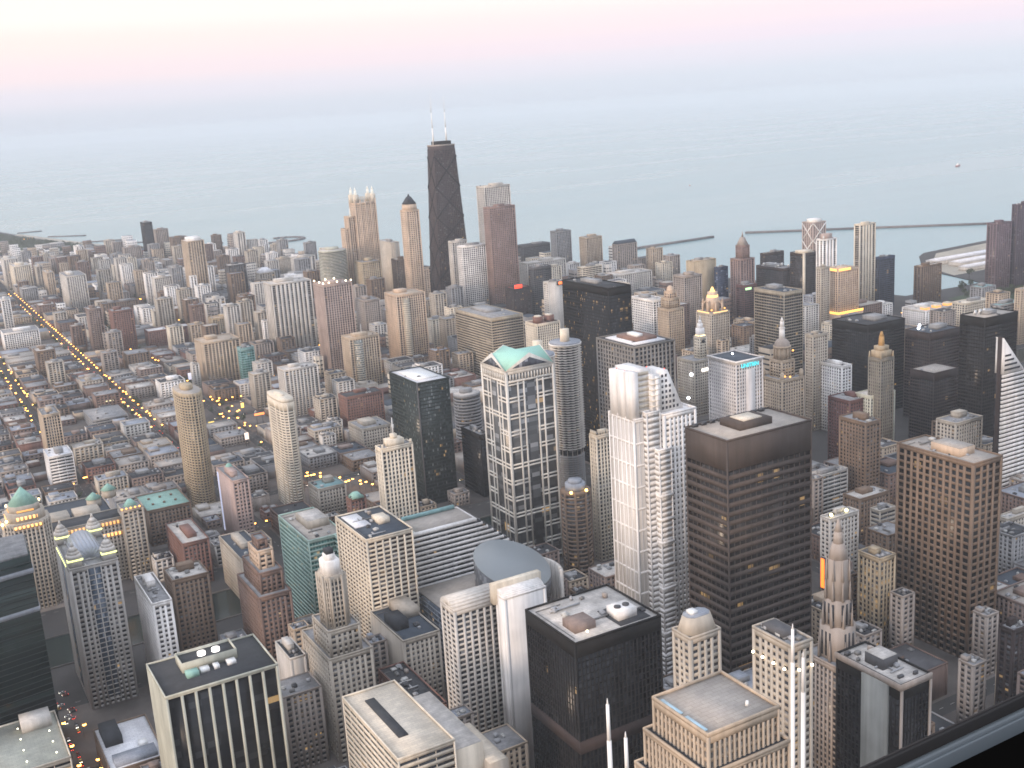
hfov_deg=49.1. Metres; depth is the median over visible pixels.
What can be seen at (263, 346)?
office block
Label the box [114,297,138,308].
building
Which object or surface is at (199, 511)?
building
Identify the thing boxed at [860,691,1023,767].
window ledge
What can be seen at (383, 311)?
office block
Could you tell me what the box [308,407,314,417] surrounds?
building
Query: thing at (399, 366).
office block
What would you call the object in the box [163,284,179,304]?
apartment block
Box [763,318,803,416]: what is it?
domed tower
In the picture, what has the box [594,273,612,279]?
office block
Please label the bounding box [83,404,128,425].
building
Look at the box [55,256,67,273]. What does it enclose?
apartment block
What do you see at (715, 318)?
gothic tower
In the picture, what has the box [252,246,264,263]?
apartment block
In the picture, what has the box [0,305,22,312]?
building
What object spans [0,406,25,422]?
building
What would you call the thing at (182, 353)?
building
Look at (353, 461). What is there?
building
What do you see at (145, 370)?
office block
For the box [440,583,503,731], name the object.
office tower
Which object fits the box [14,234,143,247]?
beach
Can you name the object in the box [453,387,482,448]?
office block
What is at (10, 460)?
building
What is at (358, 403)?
office block
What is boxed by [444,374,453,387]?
office block
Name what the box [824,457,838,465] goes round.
office block
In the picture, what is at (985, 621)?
office block
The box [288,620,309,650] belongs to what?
office block
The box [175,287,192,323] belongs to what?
apartment block
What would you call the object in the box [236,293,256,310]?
apartment block
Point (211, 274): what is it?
apartment block
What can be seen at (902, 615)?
office block
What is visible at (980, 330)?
office tower
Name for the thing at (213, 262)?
apartment block
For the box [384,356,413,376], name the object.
office block
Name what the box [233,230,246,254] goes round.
apartment tower
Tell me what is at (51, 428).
office block
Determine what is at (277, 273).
apartment block
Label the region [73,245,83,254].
apartment tower
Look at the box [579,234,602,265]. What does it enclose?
office tower
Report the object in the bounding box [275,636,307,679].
office block
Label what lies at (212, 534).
building
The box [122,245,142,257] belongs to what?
apartment block
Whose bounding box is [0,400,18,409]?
building
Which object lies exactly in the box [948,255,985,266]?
waterworks hall
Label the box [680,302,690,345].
office block
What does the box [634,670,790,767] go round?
office tower
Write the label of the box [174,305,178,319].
apartment block
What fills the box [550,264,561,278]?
apartment block
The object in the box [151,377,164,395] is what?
office block
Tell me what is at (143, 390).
building
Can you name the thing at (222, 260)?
apartment block
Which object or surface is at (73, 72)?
sky
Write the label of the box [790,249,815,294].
office tower
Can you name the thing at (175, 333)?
apartment block
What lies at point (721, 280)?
office tower
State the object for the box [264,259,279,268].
apartment block
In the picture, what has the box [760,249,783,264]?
office tower
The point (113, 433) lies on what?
building
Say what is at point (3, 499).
building
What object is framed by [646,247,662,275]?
apartment block
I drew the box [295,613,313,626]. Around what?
office block
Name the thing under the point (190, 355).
office block
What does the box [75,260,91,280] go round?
apartment block
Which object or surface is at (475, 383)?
building
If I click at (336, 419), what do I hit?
building
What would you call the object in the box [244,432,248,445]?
lit sign
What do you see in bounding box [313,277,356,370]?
office tower
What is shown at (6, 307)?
office block
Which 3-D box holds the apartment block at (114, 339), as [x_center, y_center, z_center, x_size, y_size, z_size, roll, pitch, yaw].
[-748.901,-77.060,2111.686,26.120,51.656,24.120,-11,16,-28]
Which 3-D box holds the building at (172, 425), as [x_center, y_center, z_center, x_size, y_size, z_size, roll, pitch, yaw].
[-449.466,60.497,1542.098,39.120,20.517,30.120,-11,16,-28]
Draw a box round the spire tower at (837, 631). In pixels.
[813,519,856,767]
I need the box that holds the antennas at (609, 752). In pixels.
[606,624,804,767]
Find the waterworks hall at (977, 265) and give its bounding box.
[958,261,984,270]
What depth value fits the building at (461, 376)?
1701.07 m
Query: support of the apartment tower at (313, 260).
on the ground at (64, 678)
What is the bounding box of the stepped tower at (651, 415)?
[608,363,696,674]
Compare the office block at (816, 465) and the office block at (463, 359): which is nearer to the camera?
the office block at (816, 465)
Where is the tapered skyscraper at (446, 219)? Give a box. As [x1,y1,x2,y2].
[427,93,466,291]
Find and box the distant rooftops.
[0,233,916,587]
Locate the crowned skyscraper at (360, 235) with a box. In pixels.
[340,186,382,284]
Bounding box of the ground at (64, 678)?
[0,232,1023,767]
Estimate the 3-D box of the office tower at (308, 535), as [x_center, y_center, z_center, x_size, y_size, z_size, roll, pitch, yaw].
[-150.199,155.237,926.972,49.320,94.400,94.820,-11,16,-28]
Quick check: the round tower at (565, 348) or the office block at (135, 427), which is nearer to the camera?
the round tower at (565, 348)
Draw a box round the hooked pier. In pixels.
[268,236,304,243]
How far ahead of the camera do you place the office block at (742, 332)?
1747.16 m
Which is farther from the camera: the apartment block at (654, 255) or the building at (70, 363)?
the apartment block at (654, 255)
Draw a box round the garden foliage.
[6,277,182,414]
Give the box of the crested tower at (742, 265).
[730,231,754,321]
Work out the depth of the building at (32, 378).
1897.52 m
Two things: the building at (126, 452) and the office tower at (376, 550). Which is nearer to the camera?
the office tower at (376, 550)
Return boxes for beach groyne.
[48,235,85,236]
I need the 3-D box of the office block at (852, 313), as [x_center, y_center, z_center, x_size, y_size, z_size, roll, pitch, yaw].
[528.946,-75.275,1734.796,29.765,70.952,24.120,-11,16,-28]
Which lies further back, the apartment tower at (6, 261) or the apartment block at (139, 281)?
the apartment tower at (6, 261)
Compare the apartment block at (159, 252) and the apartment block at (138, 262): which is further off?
the apartment block at (159, 252)
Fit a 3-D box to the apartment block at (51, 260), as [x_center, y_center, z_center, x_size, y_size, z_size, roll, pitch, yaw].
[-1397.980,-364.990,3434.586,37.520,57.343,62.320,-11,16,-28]
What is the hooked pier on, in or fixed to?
in the lake water at (845, 160)
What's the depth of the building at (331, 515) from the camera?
1147.85 m
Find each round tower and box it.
[532,340,560,462]
[548,328,585,487]
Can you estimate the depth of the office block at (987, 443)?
1171.48 m
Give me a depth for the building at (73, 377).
1898.50 m
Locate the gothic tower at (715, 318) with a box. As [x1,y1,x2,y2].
[696,287,729,354]
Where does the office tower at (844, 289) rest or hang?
on the ground at (64, 678)
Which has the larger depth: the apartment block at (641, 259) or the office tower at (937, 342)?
the apartment block at (641, 259)
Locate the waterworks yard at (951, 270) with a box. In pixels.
[934,243,985,274]
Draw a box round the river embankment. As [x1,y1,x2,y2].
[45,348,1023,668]
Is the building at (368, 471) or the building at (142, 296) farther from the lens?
the building at (142, 296)
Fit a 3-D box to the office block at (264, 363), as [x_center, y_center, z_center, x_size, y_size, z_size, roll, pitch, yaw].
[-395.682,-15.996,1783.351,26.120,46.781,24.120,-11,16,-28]
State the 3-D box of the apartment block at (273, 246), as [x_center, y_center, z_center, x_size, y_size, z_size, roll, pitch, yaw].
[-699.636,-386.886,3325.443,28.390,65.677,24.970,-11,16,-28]
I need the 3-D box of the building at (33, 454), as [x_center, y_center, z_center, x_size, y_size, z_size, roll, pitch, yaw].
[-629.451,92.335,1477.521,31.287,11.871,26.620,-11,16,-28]
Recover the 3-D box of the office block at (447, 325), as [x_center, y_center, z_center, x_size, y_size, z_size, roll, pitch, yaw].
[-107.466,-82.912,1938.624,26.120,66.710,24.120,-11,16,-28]
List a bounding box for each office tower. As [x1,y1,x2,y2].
[53,513,138,709]
[85,305,104,350]
[108,306,137,350]
[140,220,154,250]
[146,634,290,767]
[151,274,172,297]
[163,559,217,651]
[172,382,215,506]
[188,301,205,323]
[267,389,304,503]
[278,507,339,617]
[303,241,317,258]
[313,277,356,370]
[318,246,348,280]
[335,505,419,637]
[341,324,382,383]
[342,679,508,767]
[354,257,381,284]
[355,295,381,331]
[375,417,418,518]
[379,239,399,291]
[384,288,429,357]
[389,366,456,503]
[391,256,406,288]
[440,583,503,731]
[448,238,466,284]
[455,304,524,376]
[457,242,489,306]
[476,182,510,242]
[483,203,519,304]
[489,569,546,767]
[505,283,531,314]
[517,241,549,261]
[525,313,559,349]
[525,584,663,767]
[528,263,551,315]
[543,279,563,327]
[550,228,571,262]
[562,276,632,461]
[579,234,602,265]
[589,428,613,561]
[596,330,675,429]
[631,294,660,334]
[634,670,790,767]
[672,607,721,686]
[673,271,702,336]
[685,407,811,673]
[686,257,715,308]
[707,350,763,419]
[714,265,727,296]
[736,281,756,317]
[752,618,813,767]
[754,283,802,373]
[756,262,789,286]
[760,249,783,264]
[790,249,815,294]
[805,330,827,430]
[816,264,829,330]
[821,359,851,430]
[828,390,863,459]
[830,264,862,320]
[832,312,904,408]
[834,641,932,767]
[839,411,880,490]
[857,544,895,647]
[875,254,894,304]
[895,434,1002,657]
[903,322,958,417]
[908,362,957,438]
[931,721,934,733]
[935,409,982,448]
[957,307,1017,436]
[995,615,1023,703]
[1014,287,1023,344]
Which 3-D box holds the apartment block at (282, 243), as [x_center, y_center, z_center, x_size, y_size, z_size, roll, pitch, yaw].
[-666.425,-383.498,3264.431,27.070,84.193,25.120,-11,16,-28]
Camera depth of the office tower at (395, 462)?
947.72 m
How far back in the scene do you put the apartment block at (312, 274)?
2504.72 m
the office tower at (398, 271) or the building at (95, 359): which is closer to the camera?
the building at (95, 359)
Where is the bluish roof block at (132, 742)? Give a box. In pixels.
[93,714,159,767]
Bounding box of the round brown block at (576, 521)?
[560,477,594,578]
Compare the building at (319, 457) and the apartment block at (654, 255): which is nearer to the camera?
the building at (319, 457)
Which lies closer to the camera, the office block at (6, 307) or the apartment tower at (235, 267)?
the office block at (6, 307)
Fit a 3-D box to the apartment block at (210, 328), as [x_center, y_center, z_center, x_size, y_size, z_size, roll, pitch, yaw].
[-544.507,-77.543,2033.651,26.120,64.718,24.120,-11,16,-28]
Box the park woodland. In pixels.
[0,233,142,254]
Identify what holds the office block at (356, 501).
on the ground at (64, 678)
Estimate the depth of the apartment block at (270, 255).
3187.89 m
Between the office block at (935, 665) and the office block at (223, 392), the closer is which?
the office block at (935, 665)
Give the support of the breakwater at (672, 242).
in the lake water at (845, 160)
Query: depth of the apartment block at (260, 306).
2367.53 m
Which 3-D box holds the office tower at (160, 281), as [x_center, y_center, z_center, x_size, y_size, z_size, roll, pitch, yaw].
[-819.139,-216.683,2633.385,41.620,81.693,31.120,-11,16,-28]
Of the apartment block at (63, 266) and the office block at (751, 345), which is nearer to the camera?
the office block at (751, 345)
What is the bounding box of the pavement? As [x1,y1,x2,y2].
[0,252,994,767]
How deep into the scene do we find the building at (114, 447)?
1464.12 m
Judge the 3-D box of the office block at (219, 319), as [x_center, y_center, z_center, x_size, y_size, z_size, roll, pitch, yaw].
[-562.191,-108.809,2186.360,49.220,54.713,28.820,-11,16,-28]
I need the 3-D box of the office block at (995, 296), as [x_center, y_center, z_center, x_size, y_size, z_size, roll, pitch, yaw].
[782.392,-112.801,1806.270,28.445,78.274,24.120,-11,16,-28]
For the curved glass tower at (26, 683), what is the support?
on the ground at (64, 678)
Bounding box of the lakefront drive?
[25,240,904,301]
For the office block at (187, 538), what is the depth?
1039.30 m
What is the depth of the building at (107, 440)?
1492.64 m
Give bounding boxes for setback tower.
[237,532,294,660]
[301,546,375,762]
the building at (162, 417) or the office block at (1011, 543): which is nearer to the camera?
the office block at (1011, 543)
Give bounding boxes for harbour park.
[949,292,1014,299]
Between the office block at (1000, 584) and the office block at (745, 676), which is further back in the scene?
the office block at (1000, 584)
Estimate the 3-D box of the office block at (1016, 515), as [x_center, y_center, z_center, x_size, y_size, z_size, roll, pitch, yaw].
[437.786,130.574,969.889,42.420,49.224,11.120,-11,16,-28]
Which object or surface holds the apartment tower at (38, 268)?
on the ground at (64, 678)
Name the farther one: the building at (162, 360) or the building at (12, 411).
the building at (162, 360)
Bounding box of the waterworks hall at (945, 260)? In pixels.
[926,250,985,264]
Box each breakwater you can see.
[637,236,713,249]
[745,222,988,233]
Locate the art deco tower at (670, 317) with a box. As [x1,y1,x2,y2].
[657,285,684,355]
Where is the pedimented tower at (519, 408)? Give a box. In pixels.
[480,344,562,556]
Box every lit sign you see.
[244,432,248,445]
[254,412,264,424]
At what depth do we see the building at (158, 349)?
2110.68 m
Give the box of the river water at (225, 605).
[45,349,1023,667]
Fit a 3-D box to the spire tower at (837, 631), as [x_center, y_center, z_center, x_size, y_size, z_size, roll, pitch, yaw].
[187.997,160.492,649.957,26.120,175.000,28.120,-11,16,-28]
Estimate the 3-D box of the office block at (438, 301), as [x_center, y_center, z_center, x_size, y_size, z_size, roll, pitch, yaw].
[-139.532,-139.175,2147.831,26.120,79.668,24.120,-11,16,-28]
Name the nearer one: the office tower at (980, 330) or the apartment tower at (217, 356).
the office tower at (980, 330)
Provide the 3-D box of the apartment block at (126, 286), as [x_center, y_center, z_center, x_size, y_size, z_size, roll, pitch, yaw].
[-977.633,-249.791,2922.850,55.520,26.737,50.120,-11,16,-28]
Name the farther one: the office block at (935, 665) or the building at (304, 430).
the building at (304, 430)
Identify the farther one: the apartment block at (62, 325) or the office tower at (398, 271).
the office tower at (398, 271)
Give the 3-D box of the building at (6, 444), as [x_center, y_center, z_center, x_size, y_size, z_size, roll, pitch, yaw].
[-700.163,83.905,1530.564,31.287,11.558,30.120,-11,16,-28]
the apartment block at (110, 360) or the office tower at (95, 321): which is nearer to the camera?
the apartment block at (110, 360)
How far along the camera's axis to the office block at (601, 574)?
887.78 m
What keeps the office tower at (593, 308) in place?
on the ground at (64, 678)
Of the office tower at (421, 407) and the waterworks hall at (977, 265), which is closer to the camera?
the office tower at (421, 407)
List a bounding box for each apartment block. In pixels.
[14,284,31,297]
[17,280,29,299]
[19,285,38,301]
[20,251,31,262]
[31,255,43,276]
[36,301,55,317]
[39,252,49,261]
[43,310,60,323]
[47,255,59,273]
[52,310,67,332]
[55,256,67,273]
[55,318,77,336]
[58,262,68,271]
[67,254,80,270]
[69,323,87,348]
[74,313,87,326]
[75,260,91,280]
[76,249,87,260]
[85,326,107,340]
[90,256,102,274]
[94,299,109,306]
[95,268,111,299]
[98,258,112,279]
[100,300,117,325]
[100,349,120,376]
[101,290,129,299]
[103,239,114,254]
[105,281,123,299]
[105,329,123,354]
[110,252,121,263]
[111,241,123,253]
[111,263,116,280]
[113,257,127,288]
[118,253,130,257]
[119,263,134,289]
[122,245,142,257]
[122,348,150,368]
[124,282,134,295]
[127,257,137,269]
[129,284,136,296]
[133,269,147,300]
[133,304,149,324]
[135,324,153,335]
[136,257,159,268]
[139,305,154,324]
[141,258,155,270]
[143,270,157,305]
[147,243,159,256]
[151,248,163,258]
[151,309,157,326]
[154,296,175,326]
[157,290,163,297]
[160,256,173,266]
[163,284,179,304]
[166,323,184,349]
[171,244,182,264]
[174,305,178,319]
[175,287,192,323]
[182,297,198,323]
[187,321,203,341]
[189,275,197,296]
[194,283,210,302]
[201,323,219,336]
[202,292,218,302]
[204,301,221,323]
[205,244,213,260]
[205,295,225,304]
[207,259,216,265]
[207,265,216,291]
[211,234,223,253]
[213,249,221,258]
[214,265,217,274]
[216,254,230,269]
[223,303,241,334]
[225,247,238,262]
[227,271,246,302]
[233,255,244,262]
[234,321,253,341]
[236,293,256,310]
[236,298,254,327]
[244,249,259,267]
[246,238,258,249]
[250,281,265,309]
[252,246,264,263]
[252,327,255,339]
[253,309,266,339]
[254,278,270,281]
[256,303,265,310]
[258,238,268,252]
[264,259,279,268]
[265,251,277,259]
[269,242,276,251]
[271,268,280,277]
[276,238,288,256]
[294,257,311,270]
[303,269,320,297]
[352,284,366,310]
[366,276,385,299]
[525,256,541,260]
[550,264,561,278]
[566,261,579,275]
[599,260,616,272]
[638,256,646,268]
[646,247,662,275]
[663,253,679,274]
[970,282,995,297]
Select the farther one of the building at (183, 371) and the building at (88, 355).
the building at (88, 355)
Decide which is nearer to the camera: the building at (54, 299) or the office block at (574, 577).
the office block at (574, 577)
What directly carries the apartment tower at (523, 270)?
on the ground at (64, 678)
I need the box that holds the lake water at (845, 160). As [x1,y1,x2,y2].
[0,83,1023,295]
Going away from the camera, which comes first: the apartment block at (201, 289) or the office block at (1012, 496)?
the office block at (1012, 496)
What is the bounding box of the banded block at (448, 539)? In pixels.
[401,504,514,588]
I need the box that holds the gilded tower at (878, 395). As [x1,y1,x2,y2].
[855,331,895,439]
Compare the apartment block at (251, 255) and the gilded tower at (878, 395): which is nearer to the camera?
the gilded tower at (878, 395)
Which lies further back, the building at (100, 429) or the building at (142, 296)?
the building at (142, 296)
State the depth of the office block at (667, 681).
760.40 m
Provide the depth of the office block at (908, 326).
1643.72 m
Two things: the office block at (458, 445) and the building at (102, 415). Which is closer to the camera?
the office block at (458, 445)
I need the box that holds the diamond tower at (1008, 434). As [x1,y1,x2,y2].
[992,337,1023,487]
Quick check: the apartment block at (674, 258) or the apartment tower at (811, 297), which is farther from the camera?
the apartment block at (674, 258)
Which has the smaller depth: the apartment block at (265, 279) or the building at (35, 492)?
the building at (35, 492)
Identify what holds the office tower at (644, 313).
on the ground at (64, 678)
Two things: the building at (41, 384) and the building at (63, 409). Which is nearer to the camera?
the building at (63, 409)
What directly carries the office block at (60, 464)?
on the ground at (64, 678)
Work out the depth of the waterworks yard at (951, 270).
2721.61 m
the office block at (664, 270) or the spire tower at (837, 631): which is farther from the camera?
the office block at (664, 270)
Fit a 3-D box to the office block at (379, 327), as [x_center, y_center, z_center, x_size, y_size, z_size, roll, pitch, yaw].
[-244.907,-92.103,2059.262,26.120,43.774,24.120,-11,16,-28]
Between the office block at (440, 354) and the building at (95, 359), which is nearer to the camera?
the office block at (440, 354)
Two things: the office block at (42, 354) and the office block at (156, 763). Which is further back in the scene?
the office block at (42, 354)
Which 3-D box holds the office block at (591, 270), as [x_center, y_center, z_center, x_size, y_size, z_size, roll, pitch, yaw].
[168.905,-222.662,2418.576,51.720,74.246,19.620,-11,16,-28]
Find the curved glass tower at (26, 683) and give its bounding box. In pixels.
[0,533,59,725]
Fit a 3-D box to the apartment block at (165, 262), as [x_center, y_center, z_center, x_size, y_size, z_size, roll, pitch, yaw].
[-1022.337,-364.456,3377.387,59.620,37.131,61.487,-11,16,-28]
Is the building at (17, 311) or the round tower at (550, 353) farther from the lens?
the building at (17, 311)
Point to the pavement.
(84, 740)
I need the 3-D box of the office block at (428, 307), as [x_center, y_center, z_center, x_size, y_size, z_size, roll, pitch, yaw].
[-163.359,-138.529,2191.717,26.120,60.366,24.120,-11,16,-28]
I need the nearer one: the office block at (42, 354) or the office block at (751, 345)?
the office block at (751, 345)
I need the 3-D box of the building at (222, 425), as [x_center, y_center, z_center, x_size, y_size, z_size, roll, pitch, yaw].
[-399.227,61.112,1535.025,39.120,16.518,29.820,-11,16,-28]
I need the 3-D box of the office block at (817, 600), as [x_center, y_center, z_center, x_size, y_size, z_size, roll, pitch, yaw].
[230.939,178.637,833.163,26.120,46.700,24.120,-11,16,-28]
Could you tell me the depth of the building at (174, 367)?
1924.91 m
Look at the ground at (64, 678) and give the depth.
1275.63 m
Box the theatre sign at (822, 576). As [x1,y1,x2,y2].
[820,556,825,589]
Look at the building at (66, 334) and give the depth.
2324.83 m
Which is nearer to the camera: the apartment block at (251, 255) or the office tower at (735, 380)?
the office tower at (735, 380)
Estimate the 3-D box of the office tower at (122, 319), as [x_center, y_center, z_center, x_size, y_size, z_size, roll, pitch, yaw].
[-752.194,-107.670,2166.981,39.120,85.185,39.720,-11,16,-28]
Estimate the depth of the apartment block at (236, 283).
2533.12 m
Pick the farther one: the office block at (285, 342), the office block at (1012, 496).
the office block at (285, 342)
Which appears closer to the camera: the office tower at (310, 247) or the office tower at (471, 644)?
the office tower at (471, 644)
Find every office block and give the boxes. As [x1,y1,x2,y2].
[0,296,14,328]
[0,325,40,349]
[33,345,56,377]
[36,393,64,407]
[37,405,64,448]
[43,445,77,484]
[45,358,66,387]
[70,438,104,465]
[76,373,101,388]
[79,376,103,393]
[91,388,121,407]
[94,253,106,256]
[94,470,129,494]
[108,485,147,507]
[120,417,150,442]
[134,572,179,662]
[135,487,193,546]
[136,364,163,376]
[140,759,161,767]
[142,480,181,492]
[144,323,189,346]
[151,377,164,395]
[151,551,174,580]
[154,261,162,271]
[155,374,184,398]
[165,518,214,581]
[185,349,195,361]
[190,362,201,387]
[202,378,230,399]
[208,313,225,333]
[208,383,240,403]
[210,537,222,566]
[216,463,255,533]
[219,530,251,598]
[219,629,246,639]
[233,378,250,399]
[236,463,269,492]
[237,343,255,378]
[248,369,271,409]
[250,339,274,360]
[252,358,273,375]
[261,319,268,338]
[262,351,287,361]
[269,500,310,534]
[271,375,278,383]
[275,256,290,273]
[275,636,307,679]
[276,335,295,351]
[280,671,329,767]
[282,346,303,358]
[284,271,302,277]
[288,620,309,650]
[291,352,298,362]
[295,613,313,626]
[298,346,319,362]
[307,421,343,444]
[313,393,338,422]
[319,431,336,445]
[324,369,346,393]
[332,376,354,406]
[338,386,385,426]
[346,491,366,512]
[364,632,389,684]
[369,322,386,334]
[370,595,445,699]
[378,661,446,706]
[381,308,386,322]
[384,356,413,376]
[392,361,415,370]
[409,353,428,361]
[412,361,442,374]
[426,297,430,317]
[427,315,440,346]
[428,346,450,368]
[429,291,447,316]
[439,315,456,347]
[444,304,461,315]
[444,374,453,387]
[446,284,464,307]
[447,334,457,357]
[449,704,474,726]
[451,350,474,373]
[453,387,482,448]
[454,438,462,452]
[461,424,489,496]
[481,723,529,767]
[530,542,559,563]
[563,568,588,594]
[564,577,567,595]
[568,585,588,594]
[577,263,601,277]
[588,560,614,588]
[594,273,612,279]
[608,278,625,281]
[627,263,644,268]
[632,287,664,293]
[634,291,656,295]
[655,260,672,280]
[663,673,673,690]
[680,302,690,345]
[682,347,708,357]
[716,338,728,352]
[728,667,752,688]
[730,344,749,352]
[732,322,753,346]
[733,317,753,323]
[749,335,754,353]
[803,302,818,343]
[811,590,824,644]
[812,460,827,470]
[812,464,847,513]
[812,473,823,523]
[812,522,819,561]
[820,506,858,589]
[821,320,831,340]
[822,559,852,590]
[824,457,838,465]
[841,312,858,316]
[843,484,889,544]
[851,569,857,621]
[856,619,881,645]
[859,299,881,313]
[865,520,894,552]
[870,502,895,525]
[877,300,892,315]
[880,438,896,457]
[880,457,896,505]
[884,452,896,459]
[887,642,947,700]
[889,587,914,647]
[902,301,951,325]
[904,324,915,349]
[930,307,955,325]
[931,420,935,436]
[931,711,953,731]
[952,296,984,326]
[956,653,986,722]
[971,605,998,676]
[982,435,992,451]
[985,289,1009,307]
[990,298,1013,309]
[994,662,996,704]
[996,580,1023,623]
[997,567,1023,584]
[997,580,1008,589]
[998,521,1023,573]
[1000,481,1023,513]
[1000,505,1023,524]
[1009,473,1023,485]
[1014,559,1023,568]
[1016,669,1023,694]
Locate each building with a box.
[0,299,17,305]
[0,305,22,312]
[0,310,25,315]
[0,347,30,358]
[0,380,8,389]
[0,388,12,397]
[0,395,15,402]
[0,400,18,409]
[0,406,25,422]
[0,428,11,440]
[0,439,13,450]
[0,448,22,459]
[0,455,22,466]
[0,462,28,477]
[0,476,4,491]
[0,483,152,608]
[0,497,7,501]
[0,501,8,514]
[1,351,33,363]
[2,414,26,427]
[2,472,34,490]
[5,355,34,368]
[5,478,35,499]
[6,421,30,427]
[8,360,34,373]
[8,422,36,440]
[10,488,42,503]
[12,364,34,378]
[13,313,32,324]
[13,431,41,446]
[15,368,38,383]
[15,436,42,451]
[19,374,45,389]
[21,448,43,461]
[23,380,49,395]
[27,299,44,308]
[28,388,43,400]
[29,342,62,350]
[30,388,53,402]
[32,390,59,407]
[40,403,69,415]
[41,294,56,298]
[41,481,75,501]
[43,296,61,302]
[45,490,77,504]
[48,320,54,328]
[52,381,78,391]
[55,349,71,356]
[56,355,74,361]
[58,307,78,317]
[59,389,81,392]
[61,414,76,425]
[62,331,70,340]
[62,392,83,400]
[63,429,87,444]
[64,361,80,365]
[64,363,85,373]
[65,337,88,344]
[65,397,91,410]
[66,370,88,380]
[70,371,92,380]
[78,463,82,474]
[81,457,115,482]
[82,382,109,397]
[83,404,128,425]
[84,349,105,361]
[86,423,117,438]
[90,355,100,366]
[91,481,95,492]
[92,283,97,289]
[92,430,123,438]
[94,362,121,370]
[99,435,129,445]
[104,442,132,456]
[106,368,133,380]
[108,446,142,460]
[113,375,137,386]
[113,454,149,472]
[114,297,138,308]
[118,354,123,367]
[120,377,145,393]
[125,381,155,400]
[127,467,164,487]
[128,361,152,375]
[130,432,162,446]
[137,437,172,453]
[140,293,146,303]
[141,373,167,380]
[142,397,173,415]
[144,444,179,467]
[148,347,168,356]
[151,349,175,361]
[151,406,174,422]
[153,456,182,470]
[155,410,175,427]
[158,355,184,367]
[163,467,184,483]
[164,359,188,371]
[164,420,175,434]
[168,420,177,439]
[172,342,194,354]
[172,361,195,374]
[176,365,190,377]
[179,347,194,358]
[192,501,222,523]
[201,514,221,529]
[204,530,219,541]
[206,419,237,438]
[210,452,232,459]
[211,455,244,475]
[213,428,249,447]
[232,446,265,455]
[241,451,272,464]
[244,396,251,405]
[249,530,271,545]
[250,453,275,479]
[251,489,270,511]
[257,422,269,438]
[259,504,277,522]
[265,425,301,443]
[273,359,296,374]
[296,416,320,425]
[298,433,313,441]
[299,440,319,449]
[300,444,337,470]
[301,425,309,433]
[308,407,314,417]
[308,474,346,512]
[320,382,325,393]
[324,511,340,523]
[326,416,342,427]
[329,441,366,463]
[341,448,375,471]
[348,416,391,449]
[355,380,377,388]
[360,460,377,484]
[363,490,379,507]
[373,501,419,512]
[418,539,564,682]
[419,498,436,511]
[443,367,467,374]
[447,487,469,506]
[448,370,475,386]
[462,379,481,387]
[652,276,655,286]
[677,315,708,416]
[695,324,731,336]
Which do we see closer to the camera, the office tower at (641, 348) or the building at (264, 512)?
the office tower at (641, 348)
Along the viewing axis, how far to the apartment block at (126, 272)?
2930.78 m
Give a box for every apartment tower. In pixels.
[0,255,18,290]
[9,262,33,289]
[33,264,44,288]
[42,269,57,295]
[59,270,90,310]
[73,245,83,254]
[153,227,168,256]
[168,264,185,287]
[169,235,186,255]
[181,236,209,286]
[194,333,240,381]
[224,262,248,302]
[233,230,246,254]
[255,267,275,280]
[263,277,317,351]
[277,361,320,415]
[290,254,315,270]
[519,257,566,285]
[607,268,652,293]
[612,239,637,268]
[802,218,825,250]
[803,292,815,302]
[816,233,836,266]
[853,221,875,300]
[913,262,941,302]
[985,219,1011,290]
[1009,201,1023,291]
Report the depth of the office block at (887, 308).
2002.63 m
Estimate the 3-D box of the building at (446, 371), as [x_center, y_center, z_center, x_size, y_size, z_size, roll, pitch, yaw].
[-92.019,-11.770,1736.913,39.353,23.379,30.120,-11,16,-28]
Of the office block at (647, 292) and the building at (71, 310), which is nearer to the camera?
the office block at (647, 292)
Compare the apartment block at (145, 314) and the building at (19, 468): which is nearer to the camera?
the building at (19, 468)
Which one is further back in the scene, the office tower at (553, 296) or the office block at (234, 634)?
the office tower at (553, 296)
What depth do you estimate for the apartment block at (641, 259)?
2603.51 m
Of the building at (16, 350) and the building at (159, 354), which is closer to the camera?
the building at (159, 354)
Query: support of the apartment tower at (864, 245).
on the ground at (64, 678)
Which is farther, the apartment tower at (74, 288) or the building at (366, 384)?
the apartment tower at (74, 288)
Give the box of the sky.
[0,0,1023,149]
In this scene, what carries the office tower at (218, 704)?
on the ground at (64, 678)
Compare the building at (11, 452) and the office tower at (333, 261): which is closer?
the building at (11, 452)
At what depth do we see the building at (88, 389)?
1789.87 m
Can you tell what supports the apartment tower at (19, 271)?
on the ground at (64, 678)
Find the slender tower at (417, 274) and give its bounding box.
[400,194,430,297]
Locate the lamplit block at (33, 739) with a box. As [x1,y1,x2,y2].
[0,706,72,767]
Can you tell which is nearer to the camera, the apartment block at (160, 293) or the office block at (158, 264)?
the apartment block at (160, 293)
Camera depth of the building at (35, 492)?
1291.68 m
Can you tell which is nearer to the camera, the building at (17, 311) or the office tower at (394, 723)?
the office tower at (394, 723)
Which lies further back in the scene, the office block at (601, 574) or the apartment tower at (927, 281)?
the apartment tower at (927, 281)
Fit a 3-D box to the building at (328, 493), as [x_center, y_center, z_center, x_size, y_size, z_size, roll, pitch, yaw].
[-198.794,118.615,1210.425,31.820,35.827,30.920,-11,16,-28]
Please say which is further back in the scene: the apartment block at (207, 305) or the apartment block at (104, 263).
the apartment block at (104, 263)
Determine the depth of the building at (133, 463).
1387.54 m
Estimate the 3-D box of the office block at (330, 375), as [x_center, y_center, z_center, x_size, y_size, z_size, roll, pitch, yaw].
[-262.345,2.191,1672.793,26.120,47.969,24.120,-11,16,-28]
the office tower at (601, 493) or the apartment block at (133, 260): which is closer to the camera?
the office tower at (601, 493)

